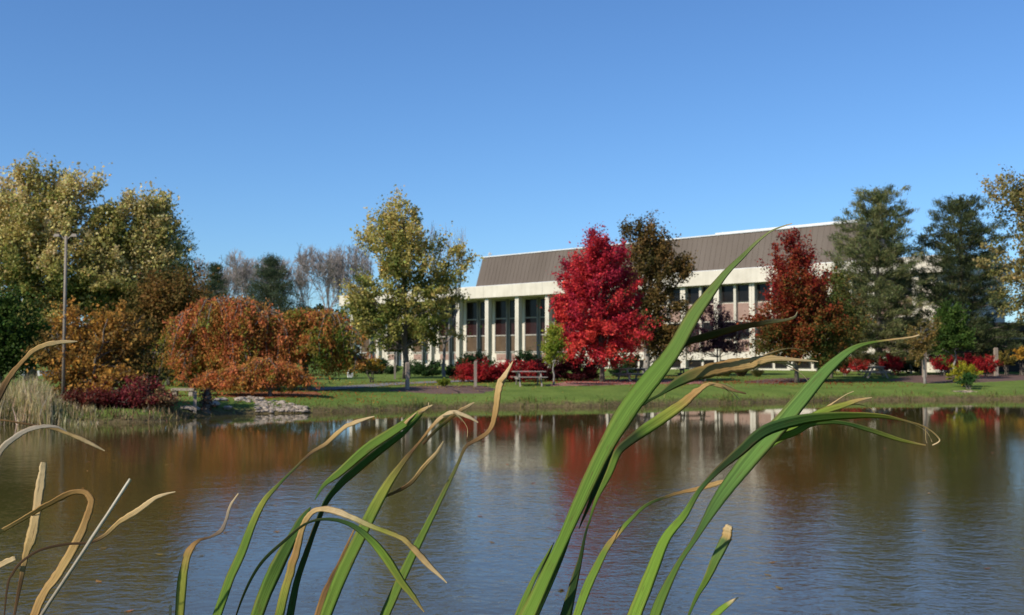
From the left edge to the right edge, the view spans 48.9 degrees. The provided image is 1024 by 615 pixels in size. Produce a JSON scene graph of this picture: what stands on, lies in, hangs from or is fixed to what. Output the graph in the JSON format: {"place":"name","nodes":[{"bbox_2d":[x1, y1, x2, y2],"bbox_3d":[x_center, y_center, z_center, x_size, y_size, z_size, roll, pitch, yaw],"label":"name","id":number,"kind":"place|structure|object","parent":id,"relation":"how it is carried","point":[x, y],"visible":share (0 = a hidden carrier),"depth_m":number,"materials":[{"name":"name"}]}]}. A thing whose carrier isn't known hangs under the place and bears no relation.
{"place":"outdoors","nodes":[
{"label":"outdoors","id":0,"kind":"place"},
{"bbox_2d":[303,379,472,389],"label":"path","id":1,"kind":"structure","parent":0,"point":[345,387],"depth_m":57.72,"materials":[{"name":"concrete"}]},
{"bbox_2d":[0,399,1023,614],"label":"water","id":2,"kind":"structure","parent":0,"point":[831,519],"depth_m":16.30,"materials":[{"name":"blue liquid"}]},
{"bbox_2d":[21,406,1023,610],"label":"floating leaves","id":3,"kind":"object","parent":2,"relation":"on","point":[494,542],"visible":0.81,"depth_m":14.19,"materials":[{"name":"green plant"}]},
{"bbox_2d":[0,0,1023,353],"label":"sky","id":4,"kind":"structure","parent":0,"point":[525,126],"materials":[{"name":"blue"}]},
{"bbox_2d":[1,363,1023,424],"bbox_3d":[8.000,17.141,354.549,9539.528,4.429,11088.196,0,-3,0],"label":"ground","id":5,"kind":"structure","parent":0,"point":[513,391],"depth_m":56.81,"materials":[{"name":"plant"}]},
{"bbox_2d":[0,268,59,385],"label":"deciduous tree","id":6,"kind":"object","parent":5,"relation":"on","point":[12,343],"visible":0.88,"depth_m":44.58,"materials":[{"name":"green plant"}]},
{"bbox_2d":[0,370,98,424],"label":"reeds","id":7,"kind":"object","parent":5,"relation":"on","point":[36,401],"visible":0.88,"depth_m":37.90,"materials":[{"name":"beige plant"}]},
{"bbox_2d":[0,340,104,567],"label":"cattail plant","id":8,"kind":"object","parent":5,"relation":"on","point":[17,435],"visible":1,"depth_m":1.18,"materials":[{"name":"plant"}]},
{"bbox_2d":[53,234,78,396],"bbox_3d":[-16.521,0.484,41.620,0.880,6.424,0.260,0,-3,0],"label":"street lamp","id":9,"kind":"object","parent":5,"relation":"on","point":[66,238],"visible":0.88,"depth_m":41.60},
{"bbox_2d":[0,150,147,380],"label":"deciduous tree","id":10,"kind":"object","parent":5,"relation":"on","point":[32,255],"visible":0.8,"depth_m":59.21,"materials":[{"name":"green plant"}]},
{"bbox_2d":[0,462,174,614],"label":"cattail plant","id":11,"kind":"object","parent":5,"relation":"on","point":[34,515],"visible":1,"depth_m":1.09,"materials":[{"name":"plant"}]},
{"bbox_2d":[55,377,121,407],"bbox_3d":[-14.971,3.078,40.094,2.235,1.236,2.374,2,-3,-39],"label":"dogwood shrub","id":12,"kind":"object","parent":5,"relation":"on","point":[87,396],"visible":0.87,"depth_m":39.77,"materials":[{"name":"red plant"}]},
{"bbox_2d":[15,292,181,396],"bbox_3d":[-15.452,1.529,42.272,6.012,4.308,3.565,0,-3,0],"label":"bush","id":13,"kind":"object","parent":5,"relation":"on","point":[99,348],"visible":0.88,"depth_m":42.10,"materials":[{"name":"orange plant"}]},
{"bbox_2d":[67,404,191,422],"bbox_3d":[-12.971,3.737,39.844,2.457,0.789,4.766,-2,-3,35],"label":"bank brush","id":14,"kind":"object","parent":5,"relation":"on","point":[168,412],"visible":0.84,"depth_m":39.23,"materials":[{"name":"green plant"}]},
{"bbox_2d":[69,177,201,351],"bbox_3d":[-20.634,-1.564,61.017,7.220,11.375,6.257,0,-3,0],"label":"deciduous tree","id":15,"kind":"object","parent":5,"relation":"on","point":[152,241],"visible":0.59,"depth_m":60.39,"materials":[{"name":"green plant"}]},
{"bbox_2d":[93,373,189,408],"bbox_3d":[-13.459,3.068,40.998,3.401,1.423,3.105,1,-3,-21],"label":"dogwood shrub","id":16,"kind":"object","parent":5,"relation":"on","point":[136,394],"visible":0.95,"depth_m":40.34,"materials":[{"name":"red plant"}]},
{"bbox_2d":[99,255,229,384],"bbox_3d":[-16.817,0.623,54.892,6.924,6.640,5.464,0,-3,0],"label":"deciduous tree","id":17,"kind":"object","parent":5,"relation":"on","point":[163,300],"visible":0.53,"depth_m":54.20,"materials":[{"name":"brown plant"}]},
{"bbox_2d":[140,326,204,386],"bbox_3d":[-15.866,2.363,54.063,4.406,3.189,3.032,0,-3,0],"label":"weeping tree","id":18,"kind":"object","parent":5,"relation":"on","point":[159,363],"visible":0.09,"depth_m":53.54,"materials":[{"name":"orange plant"}]},
{"bbox_2d":[171,388,195,395],"bbox_3d":[-13.920,3.607,47.772,0.960,0.370,0.400,0,-3,0],"label":"stone bench","id":19,"kind":"object","parent":5,"relation":"on","point":[190,390],"visible":0.67,"depth_m":47.58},
{"bbox_2d":[150,210,229,366],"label":"pine tree","id":20,"kind":"object","parent":5,"relation":"on","point":[194,270],"visible":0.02,"depth_m":70.29,"materials":[{"name":"plant"}]},
{"bbox_2d":[193,391,196,412],"bbox_3d":[-12.090,3.693,42.973,0.123,0.999,0.123,1,-3,-13],"label":"wooden post","id":21,"kind":"object","parent":5,"relation":"on","point":[194,401],"visible":0.82,"depth_m":42.92,"materials":[{"name":"grey wood"}]},
{"bbox_2d":[37,303,364,361],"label":"treeline","id":22,"kind":"object","parent":5,"relation":"on","point":[320,306],"visible":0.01,"depth_m":209.77,"materials":[{"name":"brown plant"}]},
{"bbox_2d":[190,384,217,413],"bbox_3d":[-11.797,3.599,43.619,1.082,1.233,0.879,-2,-3,41],"label":"tree stump","id":23,"kind":"object","parent":5,"relation":"on","point":[206,401],"visible":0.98,"depth_m":43.58,"materials":[{"name":"wood"}]},
{"bbox_2d":[201,262,228,300],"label":"pine tree","id":24,"kind":"object","parent":5,"relation":"on","point":[213,268],"visible":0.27,"depth_m":99.93,"materials":[{"name":"green plant"}]},
{"bbox_2d":[193,258,241,298],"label":"bare tree","id":25,"kind":"object","parent":5,"relation":"on","point":[225,273],"visible":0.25,"depth_m":164.76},
{"bbox_2d":[155,292,302,388],"bbox_3d":[-12.980,1.632,52.364,7.250,4.690,4.894,0,-3,0],"label":"weeping tree","id":26,"kind":"object","parent":5,"relation":"on","point":[218,333],"visible":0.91,"depth_m":51.70,"materials":[{"name":"orange plant"}]},
{"bbox_2d":[221,249,272,306],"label":"bare tree","id":27,"kind":"object","parent":5,"relation":"on","point":[239,274],"visible":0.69,"depth_m":164.60,"materials":[{"name":"plant"}]},
{"bbox_2d":[187,354,323,396],"bbox_3d":[-11.088,2.981,48.419,5.982,2.016,2.350,0,-3,-7],"label":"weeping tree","id":28,"kind":"object","parent":5,"relation":"on","point":[262,373],"visible":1,"depth_m":48.07,"materials":[{"name":"orange plant"}]},
{"bbox_2d":[213,391,320,397],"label":"leaf litter","id":29,"kind":"object","parent":5,"relation":"on","point":[264,395],"visible":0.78,"depth_m":49.19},
{"bbox_2d":[169,416,373,614],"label":"cattail plant","id":30,"kind":"object","parent":5,"relation":"on","point":[181,588],"visible":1,"depth_m":1.18,"materials":[{"name":"plant"}]},
{"bbox_2d":[233,396,309,412],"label":"riprap stones","id":31,"kind":"object","parent":5,"relation":"on","point":[264,406],"visible":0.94,"depth_m":45.45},
{"bbox_2d":[244,252,308,314],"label":"pine tree","id":32,"kind":"object","parent":5,"relation":"on","point":[278,297],"visible":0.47,"depth_m":117.45,"materials":[{"name":"green plant"}]},
{"bbox_2d":[256,252,309,312],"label":"bare tree","id":33,"kind":"object","parent":5,"relation":"on","point":[291,278],"visible":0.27,"depth_m":168.63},
{"bbox_2d":[253,305,381,390],"bbox_3d":[-9.520,1.976,52.930,5.562,4.210,4.742,2,-3,-37],"label":"tree","id":34,"kind":"object","parent":5,"relation":"on","point":[327,337],"visible":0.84,"depth_m":52.32,"materials":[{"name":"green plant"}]},
{"bbox_2d":[294,242,348,311],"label":"bare tree","id":35,"kind":"object","parent":5,"relation":"on","point":[319,264],"visible":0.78,"depth_m":167.82,"materials":[{"name":"plant"}]},
{"bbox_2d":[236,403,446,614],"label":"cattail plant","id":36,"kind":"object","parent":5,"relation":"on","point":[290,542],"visible":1,"depth_m":1.10,"materials":[{"name":"plant"}]},
{"bbox_2d":[324,241,374,323],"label":"bare tree","id":37,"kind":"object","parent":5,"relation":"on","point":[351,263],"visible":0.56,"depth_m":167.16,"materials":[{"name":"plant"}]},
{"bbox_2d":[363,356,384,382],"bbox_3d":[-7.858,3.395,61.814,1.766,1.676,1.899,0,-3,0],"label":"flowering shrub","id":38,"kind":"object","parent":5,"relation":"on","point":[377,362],"visible":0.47,"depth_m":61.75,"materials":[{"name":"yellow plant"}]},
{"bbox_2d":[362,358,401,373],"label":"evergreen shrub","id":39,"kind":"object","parent":5,"relation":"on","point":[389,370],"visible":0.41,"depth_m":79.62,"materials":[{"name":"green plant"}]},
{"bbox_2d":[314,402,477,614],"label":"cattail plant","id":40,"kind":"object","parent":5,"relation":"on","point":[331,593],"visible":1,"depth_m":1.20,"materials":[{"name":"plant"}]},
{"bbox_2d":[333,184,484,378],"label":"maple tree","id":41,"kind":"object","parent":5,"relation":"on","point":[397,266],"visible":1,"depth_m":67.06,"materials":[{"name":"green plant"}]},
{"bbox_2d":[402,355,441,375],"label":"evergreen shrub","id":42,"kind":"object","parent":5,"relation":"on","point":[423,369],"visible":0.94,"depth_m":73.27,"materials":[{"name":"green plant"}]},
{"bbox_2d":[389,385,494,393],"bbox_3d":[-3.244,4.087,55.999,5.646,0.298,6.476,0,-3,0],"label":"mulch bed","id":43,"kind":"object","parent":5,"relation":"on","point":[451,388],"visible":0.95,"depth_m":55.09,"materials":[{"name":"brown soil"}]},
{"bbox_2d":[405,362,409,388],"bbox_3d":[-5.110,3.438,55.060,0.177,1.525,0.177,1,-3,-19],"label":"wooden post","id":44,"kind":"object","parent":43,"relation":"on","point":[407,375],"visible":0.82,"depth_m":54.99,"materials":[{"name":"grey wood"}]},
{"bbox_2d":[436,377,450,386],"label":"yellow shrub","id":45,"kind":"object","parent":43,"relation":"on","point":[443,382],"visible":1,"depth_m":57.26,"materials":[{"name":"green plant"}]},
{"bbox_2d":[425,224,465,376],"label":"tree","id":46,"kind":"object","parent":5,"relation":"on","point":[444,350],"visible":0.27,"depth_m":70.81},
{"bbox_2d":[380,361,512,614],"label":"cattail plant","id":47,"kind":"object","parent":5,"relation":"on","point":[393,596],"visible":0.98,"depth_m":1.25,"materials":[{"name":"plant"}]},
{"bbox_2d":[439,361,465,376],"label":"evergreen shrub","id":48,"kind":"object","parent":5,"relation":"on","point":[450,370],"visible":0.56,"depth_m":72.46,"materials":[{"name":"green plant"}]},
{"bbox_2d":[455,348,495,368],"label":"evergreen shrub","id":49,"kind":"object","parent":5,"relation":"on","point":[471,357],"visible":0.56,"depth_m":79.79,"materials":[{"name":"green plant"}]},
{"bbox_2d":[474,361,476,386],"bbox_3d":[-1.875,3.511,57.720,0.132,1.537,0.132,0,-3,-10],"label":"wooden post","id":50,"kind":"object","parent":5,"relation":"on","point":[475,373],"visible":0.82,"depth_m":57.66,"materials":[{"name":"grey wood"}]},
{"bbox_2d":[449,355,504,381],"bbox_3d":[-1.749,3.467,62.781,3.065,1.629,3.023,1,-3,-28],"label":"burning bush","id":51,"kind":"object","parent":5,"relation":"on","point":[493,372],"visible":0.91,"depth_m":62.31,"materials":[{"name":"red plant"}]},
{"bbox_2d":[498,357,544,381],"bbox_3d":[0.316,3.503,63.743,3.371,1.598,2.885,0,-3,0],"label":"burning bush","id":52,"kind":"object","parent":5,"relation":"on","point":[528,366],"visible":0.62,"depth_m":63.13,"materials":[{"name":"red plant"}]},
{"bbox_2d":[509,347,540,370],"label":"evergreen shrub","id":53,"kind":"object","parent":5,"relation":"on","point":[528,356],"visible":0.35,"depth_m":79.66,"materials":[{"name":"green plant"}]},
{"bbox_2d":[511,371,547,386],"bbox_3d":[0.889,3.741,59.308,1.700,0.790,1.660,0,-3,-9],"label":"picnic table","id":54,"kind":"object","parent":5,"relation":"on","point":[518,377],"visible":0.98,"depth_m":58.94,"materials":[{"name":"grey wood"}]},
{"bbox_2d":[529,355,569,380],"bbox_3d":[2.047,3.481,65.392,2.797,1.790,2.302,0,-3,0],"label":"maroon shrub","id":55,"kind":"object","parent":5,"relation":"on","point":[560,370],"visible":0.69,"depth_m":64.98,"materials":[{"name":"red plant"}]},
{"bbox_2d":[534,320,570,383],"bbox_3d":[2.197,2.474,60.518,2.025,3.633,1.849,0,-3,0],"label":"young tree","id":56,"kind":"object","parent":5,"relation":"on","point":[553,347],"visible":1,"depth_m":60.34,"materials":[{"name":"green plant"}]},
{"bbox_2d":[167,374,946,404],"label":"fallen leaves","id":57,"kind":"object","parent":5,"relation":"on","point":[776,381],"visible":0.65,"depth_m":61.27,"materials":[{"name":"brown plant"}]},
{"bbox_2d":[536,223,665,381],"bbox_3d":[5.080,-0.275,65.233,6.616,9.460,6.324,2,-3,-34],"label":"maple tree","id":58,"kind":"object","parent":5,"relation":"on","point":[597,276],"visible":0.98,"depth_m":64.36,"materials":[{"name":"red plant"}]},
{"bbox_2d":[607,363,633,376],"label":"evergreen shrub","id":59,"kind":"object","parent":5,"relation":"on","point":[617,370],"visible":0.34,"depth_m":73.78,"materials":[{"name":"green plant"}]},
{"bbox_2d":[546,380,702,385],"bbox_3d":[6.491,4.296,64.537,14.127,0.218,5.782,2,-3,-31],"label":"mulch bed","id":60,"kind":"object","parent":5,"relation":"on","point":[583,383],"visible":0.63,"depth_m":63.16,"materials":[{"name":"brown soil"}]},
{"bbox_2d":[558,354,600,380],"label":"maroon shrub","id":61,"kind":"object","parent":60,"relation":"on","point":[590,373],"visible":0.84,"depth_m":65.36,"materials":[{"name":"red plant"}]},
{"bbox_2d":[612,368,647,381],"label":"picnic table","id":62,"kind":"object","parent":60,"relation":"on","point":[627,373],"visible":0.86,"depth_m":66.03,"materials":[{"name":"grey wood"}]},
{"bbox_2d":[229,373,1023,402],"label":"lawn grass","id":63,"kind":"structure","parent":5,"relation":"on","point":[628,387],"depth_m":62.79,"materials":[{"name":"green plant"}]},
{"bbox_2d":[619,350,642,374],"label":"olive shrub","id":64,"kind":"object","parent":5,"relation":"on","point":[632,364],"visible":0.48,"depth_m":79.55,"materials":[{"name":"green plant"}]},
{"bbox_2d":[573,480,722,614],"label":"cattail plant","id":65,"kind":"object","parent":5,"relation":"on","point":[588,585],"visible":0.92,"depth_m":1.04,"materials":[{"name":"plant"}]},
{"bbox_2d":[607,210,706,372],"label":"oak tree","id":66,"kind":"object","parent":5,"relation":"on","point":[655,256],"visible":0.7,"depth_m":75.43,"materials":[{"name":"brown plant"}]},
{"bbox_2d":[515,223,817,614],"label":"cattail plant","id":67,"kind":"object","parent":5,"relation":"on","point":[600,468],"visible":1,"depth_m":0.94,"materials":[{"name":"plant"}]},
{"bbox_2d":[339,220,1011,371],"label":"office building","id":68,"kind":"structure","parent":5,"relation":"on","point":[509,293],"depth_m":122.43,"materials":[{"name":"white concrete"}]},
{"bbox_2d":[438,305,448,352],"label":"window","id":69,"kind":"structure","parent":68,"relation":"in","point":[443,333],"depth_m":141.61,"materials":[{"name":"brown glass"}]},
{"bbox_2d":[451,302,455,352],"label":"window","id":70,"kind":"structure","parent":68,"relation":"in","point":[453,340],"depth_m":140.17,"materials":[{"name":"brown glass"}]},
{"bbox_2d":[466,301,476,352],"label":"window","id":71,"kind":"structure","parent":68,"relation":"in","point":[471,307],"depth_m":137.76,"materials":[{"name":"brown glass"}]},
{"bbox_2d":[479,301,484,352],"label":"window","id":72,"kind":"structure","parent":68,"relation":"in","point":[481,303],"depth_m":136.42,"materials":[{"name":"brown glass"}]},
{"bbox_2d":[494,300,505,352],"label":"window","id":73,"kind":"structure","parent":68,"relation":"in","point":[499,305],"depth_m":134.11,"materials":[{"name":"brown glass"}]},
{"bbox_2d":[509,299,514,352],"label":"window","id":74,"kind":"structure","parent":68,"relation":"in","point":[512,301],"depth_m":132.64,"materials":[{"name":"brown glass"}]},
{"bbox_2d":[524,298,535,351],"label":"window","id":75,"kind":"structure","parent":68,"relation":"in","point":[529,303],"depth_m":130.46,"materials":[{"name":"brown glass"}]},
{"bbox_2d":[539,297,553,352],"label":"window","id":76,"kind":"structure","parent":68,"relation":"in","point":[541,300],"depth_m":129.06,"materials":[{"name":"brown glass"}]},
{"bbox_2d":[688,287,698,303],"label":"window","id":77,"kind":"structure","parent":68,"relation":"in","point":[694,292],"depth_m":110.07,"materials":[{"name":"black glass"}]},
{"bbox_2d":[688,360,701,366],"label":"window","id":78,"kind":"structure","parent":68,"relation":"in","point":[695,363],"depth_m":109.70,"materials":[{"name":"black glass"}]},
{"bbox_2d":[721,285,733,302],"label":"window","id":79,"kind":"structure","parent":68,"relation":"in","point":[726,291],"depth_m":107.15,"materials":[{"name":"black glass"}]},
{"bbox_2d":[738,285,748,301],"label":"window","id":80,"kind":"structure","parent":68,"relation":"in","point":[743,290],"depth_m":105.85,"materials":[{"name":"black glass"}]},
{"bbox_2d":[757,284,769,300],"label":"window","id":81,"kind":"structure","parent":68,"relation":"in","point":[760,287],"depth_m":104.40,"materials":[{"name":"black glass"}]},
{"bbox_2d":[688,524,737,614],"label":"cattail plant","id":82,"kind":"object","parent":5,"relation":"on","point":[725,539],"visible":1,"depth_m":1.09,"materials":[{"name":"plant"}]},
{"bbox_2d":[685,297,755,361],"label":"ornamental tree","id":83,"kind":"object","parent":5,"relation":"on","point":[722,343],"visible":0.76,"depth_m":81.68,"materials":[{"name":"red plant"}]},
{"bbox_2d":[751,370,763,376],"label":"ornamental grass","id":84,"kind":"object","parent":5,"relation":"on","point":[757,373],"depth_m":75.63,"materials":[{"name":"green plant"}]},
{"bbox_2d":[744,378,809,383],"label":"mulch bed","id":85,"kind":"object","parent":5,"relation":"on","point":[782,379],"visible":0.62,"depth_m":69.20,"materials":[{"name":"brown soil"}]},
{"bbox_2d":[627,334,939,614],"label":"cattail plant","id":86,"kind":"object","parent":5,"relation":"on","point":[752,449],"visible":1,"depth_m":0.95,"materials":[{"name":"plant"}]},
{"bbox_2d":[737,227,862,382],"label":"oak tree","id":87,"kind":"object","parent":5,"relation":"on","point":[824,321],"visible":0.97,"depth_m":66.25,"materials":[{"name":"red plant"}]},
{"bbox_2d":[808,356,849,373],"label":"evergreen shrub","id":88,"kind":"object","parent":5,"relation":"on","point":[837,368],"visible":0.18,"depth_m":83.37,"materials":[{"name":"green plant"}]},
{"bbox_2d":[802,261,875,377],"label":"deciduous tree","id":89,"kind":"object","parent":5,"relation":"on","point":[840,277],"visible":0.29,"depth_m":73.60,"materials":[{"name":"green plant"}]},
{"bbox_2d":[848,357,874,374],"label":"burning bush","id":90,"kind":"object","parent":5,"relation":"on","point":[854,366],"visible":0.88,"depth_m":79.79,"materials":[{"name":"red plant"}]},
{"bbox_2d":[803,184,936,374],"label":"pine tree","id":91,"kind":"object","parent":5,"relation":"on","point":[876,216],"visible":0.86,"depth_m":81.12,"materials":[{"name":"green plant"}]},
{"bbox_2d":[860,366,890,377],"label":"picnic table","id":92,"kind":"object","parent":5,"relation":"on","point":[879,368],"visible":0.95,"depth_m":73.46,"materials":[{"name":"grey wood"}]},
{"bbox_2d":[876,352,906,375],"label":"burning bush","id":93,"kind":"object","parent":5,"relation":"on","point":[895,366],"visible":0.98,"depth_m":78.75,"materials":[{"name":"red plant"}]},
{"bbox_2d":[896,350,928,372],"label":"evergreen shrub","id":94,"kind":"object","parent":5,"relation":"on","point":[915,369],"visible":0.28,"depth_m":85.60,"materials":[{"name":"green plant"}]},
{"bbox_2d":[902,315,942,383],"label":"young tree","id":95,"kind":"object","parent":5,"relation":"on","point":[923,345],"visible":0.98,"depth_m":66.71,"materials":[{"name":"brown plant"}]},
{"bbox_2d":[926,293,979,368],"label":"young tree","id":96,"kind":"object","parent":5,"relation":"on","point":[958,332],"visible":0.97,"depth_m":71.56,"materials":[{"name":"green plant"}]},
{"bbox_2d":[887,374,1023,382],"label":"mulch bed","id":97,"kind":"object","parent":5,"relation":"on","point":[941,379],"visible":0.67,"depth_m":72.81,"materials":[{"name":"brown soil"}]},
{"bbox_2d":[929,354,952,375],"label":"burning bush","id":98,"kind":"object","parent":97,"relation":"on","point":[938,366],"visible":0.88,"depth_m":77.74,"materials":[{"name":"red plant"}]},
{"bbox_2d":[953,352,976,367],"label":"burning bush","id":99,"kind":"object","parent":97,"relation":"on","point":[968,358],"visible":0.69,"depth_m":77.74,"materials":[{"name":"red plant"}]},
{"bbox_2d":[972,354,1003,376],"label":"burning bush","id":100,"kind":"object","parent":97,"relation":"on","point":[980,364],"visible":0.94,"depth_m":76.72,"materials":[{"name":"red plant"}]},
{"bbox_2d":[993,348,998,375],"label":"wooden post","id":101,"kind":"object","parent":97,"relation":"on","point":[995,351],"visible":0.68,"depth_m":78.39,"materials":[{"name":"grey wood"}]},
{"bbox_2d":[998,349,1020,374],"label":"olive shrub","id":102,"kind":"object","parent":97,"relation":"on","point":[1009,361],"visible":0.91,"depth_m":79.73,"materials":[{"name":"green plant"}]},
{"bbox_2d":[902,192,1023,371],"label":"pine tree","id":103,"kind":"object","parent":5,"relation":"on","point":[971,231],"visible":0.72,"depth_m":83.02,"materials":[{"name":"green plant"}]},
{"bbox_2d":[945,360,983,386],"bbox_3d":[25.580,3.805,63.876,2.213,1.640,1.586,1,-3,-14],"label":"yellow shrub","id":104,"kind":"object","parent":5,"relation":"on","point":[970,368],"visible":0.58,"depth_m":63.67,"materials":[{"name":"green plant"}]},
{"bbox_2d":[951,372,979,389],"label":"green shrub","id":105,"kind":"object","parent":5,"relation":"on","point":[968,379],"visible":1,"depth_m":62.25,"materials":[{"name":"green plant"}]},
{"bbox_2d":[954,322,1023,371],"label":"dark building","id":106,"kind":"structure","parent":5,"relation":"on","point":[1014,368],"depth_m":92.47,"materials":[{"name":"grey concrete"}]},
{"bbox_2d":[972,164,1023,325],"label":"deciduous tree","id":107,"kind":"object","parent":5,"relation":"on","point":[1015,195],"visible":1,"depth_m":62.09,"materials":[{"name":"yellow plant"}]},
{"bbox_2d":[1010,346,1023,374],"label":"orange shrub","id":108,"kind":"object","parent":5,"relation":"on","point":[1020,352],"visible":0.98,"depth_m":79.82,"materials":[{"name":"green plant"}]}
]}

